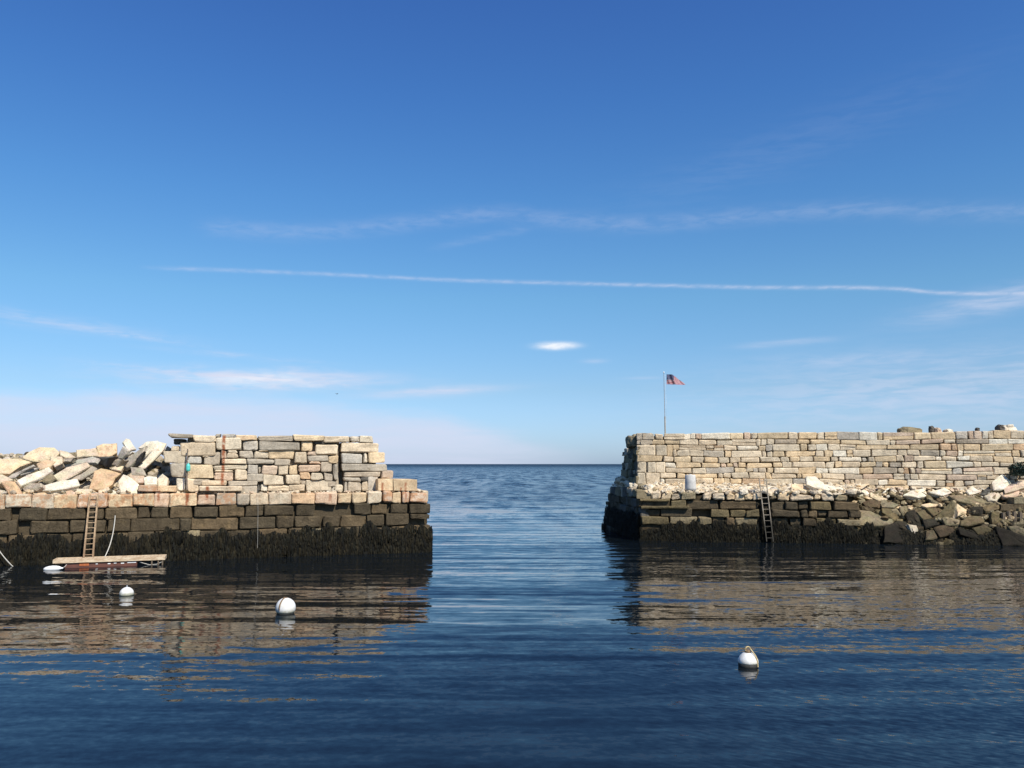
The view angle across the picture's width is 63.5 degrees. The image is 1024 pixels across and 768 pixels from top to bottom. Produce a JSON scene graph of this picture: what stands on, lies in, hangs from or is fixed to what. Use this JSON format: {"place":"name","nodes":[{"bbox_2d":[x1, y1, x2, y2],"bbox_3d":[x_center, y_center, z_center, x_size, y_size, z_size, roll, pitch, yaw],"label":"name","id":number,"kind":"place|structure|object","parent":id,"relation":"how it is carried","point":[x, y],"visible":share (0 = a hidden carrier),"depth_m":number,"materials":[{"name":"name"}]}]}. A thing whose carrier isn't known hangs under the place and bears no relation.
{"place":"outdoors","nodes":[
{"label":"outdoors","id":0,"kind":"place"},
{"bbox_2d":[0,464,1023,767],"bbox_3d":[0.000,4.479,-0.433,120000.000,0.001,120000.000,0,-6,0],"label":"water","id":1,"kind":"structure","parent":0,"point":[528,616],"depth_m":19.96,"materials":[{"name":"blue liquid"}]},
{"bbox_2d":[43,564,66,569],"bbox_3d":[-19.518,7.858,35.326,0.920,0.302,0.260,0,-6,-3],"label":"fender","id":2,"kind":"object","parent":1,"relation":"on","point":[53,568],"visible":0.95,"depth_m":35.24,"materials":[{"name":"white paint"}]},
{"bbox_2d":[53,554,166,567],"bbox_3d":[-17.841,7.967,36.861,4.492,0.520,0.880,2,-6,-18],"label":"floating dock","id":3,"kind":"object","parent":1,"relation":"on","point":[100,561],"visible":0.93,"depth_m":36.59,"materials":[{"name":"brown wood"}]},
{"bbox_2d":[83,494,98,557],"bbox_3d":[-18.976,6.394,37.349,0.428,2.795,1.153,2,-6,-20],"label":"ladder","id":4,"kind":"object","parent":3,"relation":"on","point":[95,522],"visible":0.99,"depth_m":37.33,"materials":[{"name":"brown wood"}]},
{"bbox_2d":[119,586,133,595],"bbox_3d":[-13.280,7.209,28.538,0.470,0.523,0.470,0,-6,0],"label":"mooring buoy","id":5,"kind":"object","parent":1,"relation":"on","point":[127,591],"visible":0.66,"depth_m":28.39,"materials":[{"name":"paint"}]},
{"bbox_2d":[0,453,429,562],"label":"stone pier","id":6,"kind":"structure","parent":1,"relation":"in","point":[137,515],"depth_m":39.59,"materials":[{"name":"stone"}]},
{"bbox_2d":[1,481,21,494],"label":"granite slab","id":7,"kind":"object","parent":6,"relation":"on","point":[8,486],"depth_m":37.49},
{"bbox_2d":[66,490,75,494],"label":"granite slab","id":8,"kind":"object","parent":6,"relation":"on","point":[69,492],"depth_m":38.13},
{"bbox_2d":[76,489,92,493],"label":"granite slab","id":9,"kind":"object","parent":6,"relation":"on","point":[84,491],"depth_m":38.38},
{"bbox_2d":[98,487,109,492],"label":"granite slab","id":10,"kind":"object","parent":6,"relation":"on","point":[104,489],"depth_m":38.66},
{"bbox_2d":[89,468,121,491],"bbox_3d":[-19.206,4.584,39.174,1.282,1.184,0.923,2,-6,-15],"label":"granite slab","id":11,"kind":"object","parent":6,"relation":"on","point":[103,478],"depth_m":39.01,"materials":[{"name":"stone"}]},
{"bbox_2d":[104,515,115,556],"bbox_3d":[-18.262,6.911,37.645,0.063,1.792,1.011,0,-6,-5],"label":"rope","id":12,"kind":"object","parent":6,"relation":"hanging from","point":[111,537],"visible":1,"depth_m":37.83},
{"bbox_2d":[111,465,124,472],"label":"granite slab","id":13,"kind":"object","parent":6,"relation":"on","point":[119,469],"depth_m":39.88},
{"bbox_2d":[111,459,128,466],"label":"granite slab","id":14,"kind":"object","parent":13,"relation":"on","point":[116,462],"depth_m":39.92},
{"bbox_2d":[117,446,129,459],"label":"granite slab","id":15,"kind":"object","parent":14,"relation":"on","point":[124,453],"depth_m":40.60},
{"bbox_2d":[122,439,135,451],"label":"granite slab","id":16,"kind":"object","parent":15,"relation":"on","point":[127,444],"depth_m":41.17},
{"bbox_2d":[118,475,138,494],"bbox_3d":[-18.128,4.886,39.298,1.103,1.174,0.976,0,-6,0],"label":"granite slab","id":17,"kind":"object","parent":6,"relation":"on","point":[125,482],"depth_m":39.05,"materials":[{"name":"stone"}]},
{"bbox_2d":[128,475,143,484],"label":"granite slab","id":18,"kind":"object","parent":17,"relation":"on","point":[139,480],"depth_m":39.60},
{"bbox_2d":[130,467,146,476],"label":"granite slab","id":19,"kind":"object","parent":18,"relation":"on","point":[136,471],"depth_m":39.80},
{"bbox_2d":[134,451,145,467],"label":"granite slab","id":20,"kind":"object","parent":6,"relation":"on","point":[139,460],"depth_m":40.16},
{"bbox_2d":[124,446,147,470],"bbox_3d":[-18.475,3.643,40.525,1.234,1.244,0.427,0,-6,0],"label":"granite slab","id":21,"kind":"object","parent":20,"relation":"on","point":[132,460],"depth_m":40.39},
{"bbox_2d":[139,441,157,459],"bbox_3d":[-18.096,3.306,41.185,0.879,0.987,0.504,4,-7,-39],"label":"granite slab","id":22,"kind":"object","parent":20,"relation":"on","point":[151,445],"depth_m":41.13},
{"bbox_2d":[138,442,166,468],"bbox_3d":[-17.685,3.512,40.762,0.469,1.382,1.301,-4,-7,35],"label":"granite slab","id":23,"kind":"object","parent":20,"relation":"on","point":[154,455],"depth_m":40.73,"materials":[{"name":"stone"}]},
{"bbox_2d":[186,449,187,489],"bbox_3d":[-15.691,4.126,39.983,0.088,1.979,0.278,4,-7,-34],"label":"pole","id":24,"kind":"object","parent":6,"relation":"on","point":[187,472],"visible":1,"depth_m":39.91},
{"bbox_2d":[0,452,420,496],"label":"rubble","id":25,"kind":"object","parent":6,"relation":"on","point":[153,470],"visible":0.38,"depth_m":40.61,"materials":[{"name":"stone"}]},
{"bbox_2d":[0,474,14,487],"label":"granite slab","id":26,"kind":"object","parent":25,"relation":"on","point":[3,478],"depth_m":38.02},
{"bbox_2d":[0,459,31,476],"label":"granite slab","id":27,"kind":"object","parent":26,"relation":"on","point":[8,467],"depth_m":38.68,"materials":[{"name":"stone"}]},
{"bbox_2d":[8,465,35,478],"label":"granite slab","id":28,"kind":"structure","parent":26,"relation":"on","point":[17,474],"depth_m":38.41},
{"bbox_2d":[20,468,39,476],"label":"granite slab","id":29,"kind":"structure","parent":28,"relation":"on","point":[29,472],"depth_m":38.57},
{"bbox_2d":[22,447,59,467],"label":"granite slab","id":30,"kind":"structure","parent":25,"relation":"on","point":[37,455],"depth_m":39.63,"materials":[{"name":"stone"}]},
{"bbox_2d":[36,460,54,470],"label":"granite slab","id":31,"kind":"structure","parent":25,"relation":"on","point":[44,464],"depth_m":39.05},
{"bbox_2d":[50,456,64,470],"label":"granite slab","id":32,"kind":"structure","parent":31,"relation":"on","point":[59,464],"depth_m":39.40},
{"bbox_2d":[43,473,56,484],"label":"granite slab","id":33,"kind":"structure","parent":25,"relation":"on","point":[50,478],"depth_m":38.45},
{"bbox_2d":[42,479,79,493],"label":"granite slab","id":34,"kind":"structure","parent":25,"relation":"on","point":[64,486],"depth_m":38.18,"materials":[{"name":"stone"}]},
{"bbox_2d":[64,457,99,467],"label":"granite slab","id":35,"kind":"structure","parent":25,"relation":"on","point":[92,461],"depth_m":39.69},
{"bbox_2d":[63,458,76,463],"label":"granite slab","id":36,"kind":"structure","parent":35,"relation":"on","point":[69,461],"depth_m":39.52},
{"bbox_2d":[59,450,75,458],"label":"granite slab","id":37,"kind":"structure","parent":36,"relation":"on","point":[65,455],"depth_m":39.88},
{"bbox_2d":[70,466,96,480],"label":"granite slab","id":38,"kind":"structure","parent":25,"relation":"on","point":[88,472],"depth_m":39.13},
{"bbox_2d":[54,462,90,481],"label":"granite slab","id":39,"kind":"structure","parent":38,"relation":"on","point":[68,473],"depth_m":39.02,"materials":[{"name":"stone"}]},
{"bbox_2d":[76,448,98,459],"bbox_3d":[-20.726,3.452,40.504,1.212,0.669,0.634,1,-6,-8],"label":"granite slab","id":40,"kind":"object","parent":25,"relation":"on","point":[84,453],"depth_m":40.35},
{"bbox_2d":[96,443,116,456],"bbox_3d":[-19.977,3.386,40.807,0.965,0.943,0.813,2,-6,-20],"label":"granite slab","id":41,"kind":"object","parent":25,"relation":"on","point":[103,450],"depth_m":40.65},
{"bbox_2d":[98,456,117,466],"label":"granite slab","id":42,"kind":"structure","parent":25,"relation":"on","point":[106,461],"depth_m":39.95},
{"bbox_2d":[143,476,157,485],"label":"granite slab","id":43,"kind":"object","parent":25,"relation":"on","point":[150,480],"depth_m":39.54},
{"bbox_2d":[157,474,168,485],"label":"granite slab","id":44,"kind":"object","parent":25,"relation":"on","point":[162,480],"depth_m":39.72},
{"bbox_2d":[0,520,433,565],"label":"seaweed","id":45,"kind":"object","parent":6,"relation":"attached to","point":[41,549],"visible":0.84,"depth_m":39.56,"materials":[{"name":"plant"}]},
{"bbox_2d":[163,433,392,496],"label":"stone wall","id":46,"kind":"structure","parent":6,"relation":"on","point":[294,462],"depth_m":41.66,"materials":[{"name":"stone"}]},
{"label":"granite slab","id":47,"kind":"object","parent":6,"relation":"on","visible":0},
{"bbox_2d":[23,483,45,491],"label":"granite slab","id":48,"kind":"object","parent":47,"relation":"on","point":[37,487],"depth_m":37.81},
{"bbox_2d":[16,467,53,488],"bbox_3d":[-22.098,4.351,38.391,1.506,0.982,0.448,5,-8,-44],"label":"granite slab","id":49,"kind":"object","parent":48,"relation":"on","point":[24,481],"depth_m":38.23,"materials":[{"name":"stone"}]},
{"bbox_2d":[275,597,295,614],"bbox_3d":[-6.859,6.765,25.088,0.596,0.620,0.600,0,-6,0],"label":"mooring buoy","id":50,"kind":"object","parent":1,"relation":"on","point":[285,605],"visible":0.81,"depth_m":24.88,"materials":[{"name":"paint"}]},
{"bbox_2d":[601,477,868,540],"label":"stone pier","id":51,"kind":"structure","parent":1,"relation":"in","point":[656,509],"depth_m":48.54,"materials":[{"name":"stone"}]},
{"bbox_2d":[685,474,695,490],"bbox_3d":[10.594,5.838,49.184,0.670,0.963,0.663,0,-6,0],"label":"bollard","id":52,"kind":"object","parent":51,"relation":"on","point":[690,482],"visible":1,"depth_m":48.92,"materials":[{"name":"concrete"}]},
{"bbox_2d":[759,478,773,541],"bbox_3d":[14.702,7.276,47.898,0.713,3.613,0.261,-1,-6,8],"label":"ladder","id":53,"kind":"object","parent":51,"relation":"attached to","point":[766,486],"visible":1,"depth_m":47.87,"materials":[{"name":"grey metal"}]},
{"bbox_2d":[791,484,810,494],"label":"rock","id":54,"kind":"object","parent":51,"relation":"on","point":[799,487],"visible":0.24,"depth_m":49.23,"materials":[{"name":"stone"}]},
{"bbox_2d":[602,504,1000,545],"bbox_3d":[16.596,8.297,48.681,27.235,2.446,8.111,-3,-6,28],"label":"seaweed","id":55,"kind":"object","parent":51,"relation":"attached to","point":[828,530],"visible":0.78,"depth_m":47.95,"materials":[{"name":"plant"}]},
{"bbox_2d":[614,476,1023,498],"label":"rubble","id":56,"kind":"object","parent":51,"relation":"on","point":[649,489],"visible":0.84,"depth_m":49.54,"materials":[{"name":"stone"}]},
{"bbox_2d":[1004,480,1023,493],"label":"rock","id":57,"kind":"object","parent":56,"relation":"on","point":[1015,487],"visible":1,"depth_m":48.77,"materials":[{"name":"stone"}]},
{"bbox_2d":[990,474,1010,492],"bbox_3d":[28.871,5.932,49.117,1.262,1.165,0.807,2,-6,-18],"label":"rock","id":58,"kind":"object","parent":57,"relation":"on","point":[1000,483],"visible":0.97,"depth_m":48.92,"materials":[{"name":"stone"}]},
{"bbox_2d":[1008,462,1023,479],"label":"bush","id":59,"kind":"object","parent":57,"relation":"on","point":[1017,470],"visible":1,"depth_m":48.81,"materials":[{"name":"green plant"}]},
{"bbox_2d":[621,430,1023,492],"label":"stone wall","id":60,"kind":"structure","parent":51,"relation":"on","point":[952,460],"depth_m":51.17,"materials":[{"name":"stone"}]},
{"bbox_2d":[625,434,636,448],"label":"boulder","id":61,"kind":"object","parent":60,"relation":"on","point":[631,442],"visible":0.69,"depth_m":53.79,"materials":[{"name":"stone"}]},
{"bbox_2d":[663,372,665,433],"bbox_3d":[10.457,1.420,56.626,0.176,4.564,0.100,0,-6,0],"label":"flagpole","id":62,"kind":"object","parent":60,"relation":"on","point":[664,411],"visible":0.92,"depth_m":56.55,"materials":[{"name":"grey metal"}]},
{"bbox_2d":[667,374,684,384],"bbox_3d":[11.232,-0.297,56.833,1.268,0.732,0.334,0,-6,0],"label":"flag","id":63,"kind":"object","parent":62,"relation":"attached to","point":[672,379],"visible":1,"depth_m":56.77,"materials":[{"name":"fabric"}]},
{"bbox_2d":[897,427,921,432],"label":"rock","id":64,"kind":"object","parent":60,"relation":"on","point":[907,430],"visible":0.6,"depth_m":51.14,"materials":[{"name":"stone"}]},
{"bbox_2d":[928,426,933,432],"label":"rock","id":65,"kind":"object","parent":60,"relation":"on","point":[930,429],"visible":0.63,"depth_m":51.14,"materials":[{"name":"stone"}]},
{"bbox_2d":[995,424,1004,430],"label":"rock","id":66,"kind":"object","parent":60,"relation":"on","point":[999,427],"visible":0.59,"depth_m":50.51,"materials":[{"name":"stone"}]},
{"bbox_2d":[1004,424,1016,430],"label":"rock","id":67,"kind":"object","parent":60,"relation":"on","point":[1010,427],"visible":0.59,"depth_m":50.33,"materials":[{"name":"stone"}]},
{"bbox_2d":[805,476,847,494],"bbox_3d":[18.671,6.038,49.071,2.460,1.104,1.026,-2,-6,20],"label":"rock","id":68,"kind":"object","parent":51,"relation":"on","point":[813,482],"visible":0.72,"depth_m":48.99,"materials":[{"name":"stone"}]},
{"bbox_2d":[738,646,758,668],"bbox_3d":[5.281,6.149,18.529,0.452,0.562,0.452,0,-6,0],"label":"mooring buoy","id":69,"kind":"object","parent":1,"relation":"on","point":[747,658],"visible":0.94,"depth_m":18.38,"materials":[{"name":"paint"}]},
{"bbox_2d":[0,0,1023,463],"label":"sky","id":70,"kind":"structure","parent":0,"point":[493,230],"materials":[{"name":"blue"}]},
{"bbox_2d":[847,493,1023,542],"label":"terrain","id":71,"kind":"structure","parent":0,"point":[852,498],"depth_m":49.28,"materials":[{"name":"stone"}]},
{"bbox_2d":[853,489,868,496],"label":"rock","id":72,"kind":"object","parent":71,"relation":"on","point":[865,492],"visible":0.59,"depth_m":49.81,"materials":[{"name":"stone"}]},
{"bbox_2d":[861,506,874,511],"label":"rock","id":73,"kind":"object","parent":71,"relation":"on","point":[867,508],"visible":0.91,"depth_m":48.66,"materials":[{"name":"stone"}]},
{"bbox_2d":[861,499,880,509],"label":"rock","id":74,"kind":"object","parent":71,"relation":"on","point":[871,503],"visible":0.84,"depth_m":48.93,"materials":[{"name":"stone"}]},
{"bbox_2d":[857,510,892,529],"bbox_3d":[21.024,7.983,48.281,2.237,1.216,1.342,0,-6,0],"label":"rock","id":75,"kind":"object","parent":71,"relation":"on","point":[879,523],"visible":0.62,"depth_m":47.89,"materials":[{"name":"stone"}]},
{"bbox_2d":[869,492,887,500],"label":"rock","id":76,"kind":"object","parent":71,"relation":"on","point":[873,496],"visible":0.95,"depth_m":49.44,"materials":[{"name":"stone"}]},
{"bbox_2d":[882,521,907,543],"bbox_3d":[21.813,8.675,47.365,2.173,1.593,1.571,1,-6,-8],"label":"rock","id":77,"kind":"object","parent":71,"relation":"on","point":[891,534],"visible":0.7,"depth_m":46.96,"materials":[{"name":"stone"}]},
{"bbox_2d":[906,524,917,531],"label":"rock","id":78,"kind":"object","parent":77,"relation":"on","point":[912,528],"visible":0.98,"depth_m":47.22,"materials":[{"name":"stone"}]},
{"bbox_2d":[852,490,1023,544],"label":"rubble","id":79,"kind":"object","parent":71,"relation":"on","point":[939,500],"visible":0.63,"depth_m":48.28,"materials":[{"name":"stone"}]},
{"bbox_2d":[879,508,899,521],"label":"rock","id":80,"kind":"object","parent":79,"relation":"on","point":[888,513],"visible":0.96,"depth_m":48.20,"materials":[{"name":"stone"}]},
{"bbox_2d":[881,502,897,508],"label":"rock","id":81,"kind":"object","parent":79,"relation":"on","point":[890,505],"visible":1,"depth_m":48.69,"materials":[{"name":"stone"}]},
{"bbox_2d":[898,506,907,518],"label":"rock","id":82,"kind":"object","parent":79,"relation":"on","point":[901,510],"visible":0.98,"depth_m":48.31,"materials":[{"name":"stone"}]},
{"bbox_2d":[904,510,920,526],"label":"rock","id":83,"kind":"object","parent":79,"relation":"on","point":[912,516],"visible":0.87,"depth_m":47.78,"materials":[{"name":"stone"}]},
{"bbox_2d":[903,489,926,499],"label":"rock","id":84,"kind":"object","parent":79,"relation":"on","point":[913,495],"visible":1,"depth_m":49.20,"materials":[{"name":"stone"}]},
{"bbox_2d":[920,519,939,529],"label":"rock","id":85,"kind":"object","parent":79,"relation":"on","point":[929,523],"visible":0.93,"depth_m":47.38,"materials":[{"name":"stone"}]},
{"bbox_2d":[916,510,932,520],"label":"rock","id":86,"kind":"object","parent":85,"relation":"on","point":[922,514],"visible":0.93,"depth_m":47.83,"materials":[{"name":"stone"}]},
{"bbox_2d":[925,508,937,517],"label":"rock","id":87,"kind":"object","parent":86,"relation":"on","point":[932,512],"visible":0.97,"depth_m":47.99,"materials":[{"name":"stone"}]},
{"bbox_2d":[921,503,938,508],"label":"rock","id":88,"kind":"object","parent":79,"relation":"on","point":[927,505],"visible":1,"depth_m":48.37,"materials":[{"name":"stone"}]},
{"bbox_2d":[924,530,937,541],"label":"rock","id":89,"kind":"object","parent":79,"relation":"on","point":[930,535],"visible":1,"depth_m":46.64,"materials":[{"name":"stone"}]},
{"bbox_2d":[929,488,951,497],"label":"rock","id":90,"kind":"object","parent":79,"relation":"on","point":[942,492],"visible":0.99,"depth_m":49.20,"materials":[{"name":"stone"}]},
{"bbox_2d":[953,504,966,517],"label":"rock","id":91,"kind":"object","parent":79,"relation":"on","point":[959,510],"visible":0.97,"depth_m":47.74,"materials":[{"name":"stone"}]},
{"bbox_2d":[965,486,980,495],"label":"rock","id":92,"kind":"object","parent":79,"relation":"on","point":[971,490],"visible":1,"depth_m":49.04,"materials":[{"name":"stone"}]},
{"bbox_2d":[967,506,982,515],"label":"rock","id":93,"kind":"object","parent":79,"relation":"on","point":[979,511],"visible":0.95,"depth_m":47.69,"materials":[{"name":"stone"}]},
{"bbox_2d":[979,489,990,495],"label":"rock","id":94,"kind":"object","parent":79,"relation":"on","point":[985,492],"visible":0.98,"depth_m":48.88,"materials":[{"name":"stone"}]},
{"bbox_2d":[983,503,999,513],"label":"rock","id":95,"kind":"object","parent":79,"relation":"on","point":[989,507],"visible":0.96,"depth_m":47.75,"materials":[{"name":"stone"}]},
{"bbox_2d":[993,526,1023,545],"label":"rock","id":96,"kind":"object","parent":79,"relation":"on","point":[1006,537],"visible":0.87,"depth_m":45.93,"materials":[{"name":"stone"}]},
{"bbox_2d":[999,491,1019,499],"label":"rock","id":97,"kind":"object","parent":79,"relation":"on","point":[1006,496],"visible":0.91,"depth_m":48.52,"materials":[{"name":"stone"}]},
{"bbox_2d":[999,504,1023,510],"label":"stone block","id":98,"kind":"structure","parent":79,"relation":"on","point":[1006,507],"depth_m":47.70,"materials":[{"name":"stone"}]},
{"bbox_2d":[1005,497,1023,503],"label":"stone block","id":99,"kind":"structure","parent":98,"relation":"on","point":[1016,500],"depth_m":47.69,"materials":[{"name":"stone"}]},
{"bbox_2d":[1006,525,1023,535],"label":"rock","id":100,"kind":"object","parent":79,"relation":"on","point":[1017,529],"visible":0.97,"depth_m":46.33,"materials":[{"name":"stone"}]},
{"bbox_2d":[933,525,954,539],"bbox_3d":[24.501,8.447,47.006,1.194,0.858,0.762,2,-6,-15],"label":"rock","id":101,"kind":"object","parent":71,"relation":"on","point":[943,531],"visible":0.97,"depth_m":46.79,"materials":[{"name":"stone"}]},
{"bbox_2d":[934,500,955,518],"bbox_3d":[25.185,7.435,48.260,1.602,1.367,1.118,0,-6,0],"label":"rock","id":102,"kind":"object","parent":71,"relation":"on","point":[947,510],"visible":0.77,"depth_m":47.88,"materials":[{"name":"stone"}]},
{"bbox_2d":[942,518,959,526],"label":"rock","id":103,"kind":"object","parent":71,"relation":"on","point":[949,522],"visible":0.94,"depth_m":47.30,"materials":[{"name":"stone"}]},
{"bbox_2d":[947,495,986,506],"bbox_3d":[26.841,6.907,48.662,2.351,0.747,0.771,0,-6,0],"label":"rock","id":104,"kind":"object","parent":71,"relation":"on","point":[963,500],"visible":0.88,"depth_m":48.50,"materials":[{"name":"stone"}]},
{"bbox_2d":[960,516,984,528],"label":"rock","id":105,"kind":"object","parent":71,"relation":"on","point":[970,522],"visible":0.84,"depth_m":47.12,"materials":[{"name":"stone"}]},
{"bbox_2d":[957,528,988,539],"bbox_3d":[26.007,8.525,46.527,1.808,0.851,0.552,0,-6,3],"label":"rock","id":106,"kind":"object","parent":71,"relation":"on","point":[966,533],"visible":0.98,"depth_m":46.42,"materials":[{"name":"stone"}]},
{"bbox_2d":[971,525,990,534],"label":"rock","id":107,"kind":"object","parent":106,"relation":"on","point":[979,530],"visible":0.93,"depth_m":46.57,"materials":[{"name":"stone"}]},
{"bbox_2d":[983,492,1000,502],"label":"rock","id":108,"kind":"object","parent":71,"relation":"on","point":[988,497],"visible":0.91,"depth_m":48.54,"materials":[{"name":"stone"}]},
{"bbox_2d":[989,512,999,524],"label":"rock","id":109,"kind":"object","parent":71,"relation":"on","point":[994,518],"visible":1,"depth_m":47.19,"materials":[{"name":"stone"}]},
{"bbox_2d":[1001,512,1005,519],"bbox_3d":[28.105,7.790,47.362,0.242,0.890,0.253,2,-6,-22],"label":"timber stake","id":110,"kind":"object","parent":71,"relation":"in","point":[1003,516],"visible":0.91,"depth_m":47.31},
{"bbox_2d":[1006,511,1011,525],"bbox_3d":[28.399,7.748,47.323,0.242,0.958,0.253,2,-6,-22],"label":"timber stake","id":111,"kind":"object","parent":71,"relation":"in","point":[1008,513],"visible":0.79,"depth_m":47.28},
{"bbox_2d":[1012,511,1016,521],"bbox_3d":[28.688,7.748,47.281,0.242,0.944,0.253,2,-6,-22],"label":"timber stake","id":112,"kind":"object","parent":71,"relation":"in","point":[1014,515],"visible":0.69,"depth_m":47.22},
{"bbox_2d":[1018,512,1022,527],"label":"timber stake","id":113,"kind":"object","parent":71,"relation":"in","point":[1020,515],"visible":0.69,"depth_m":47.19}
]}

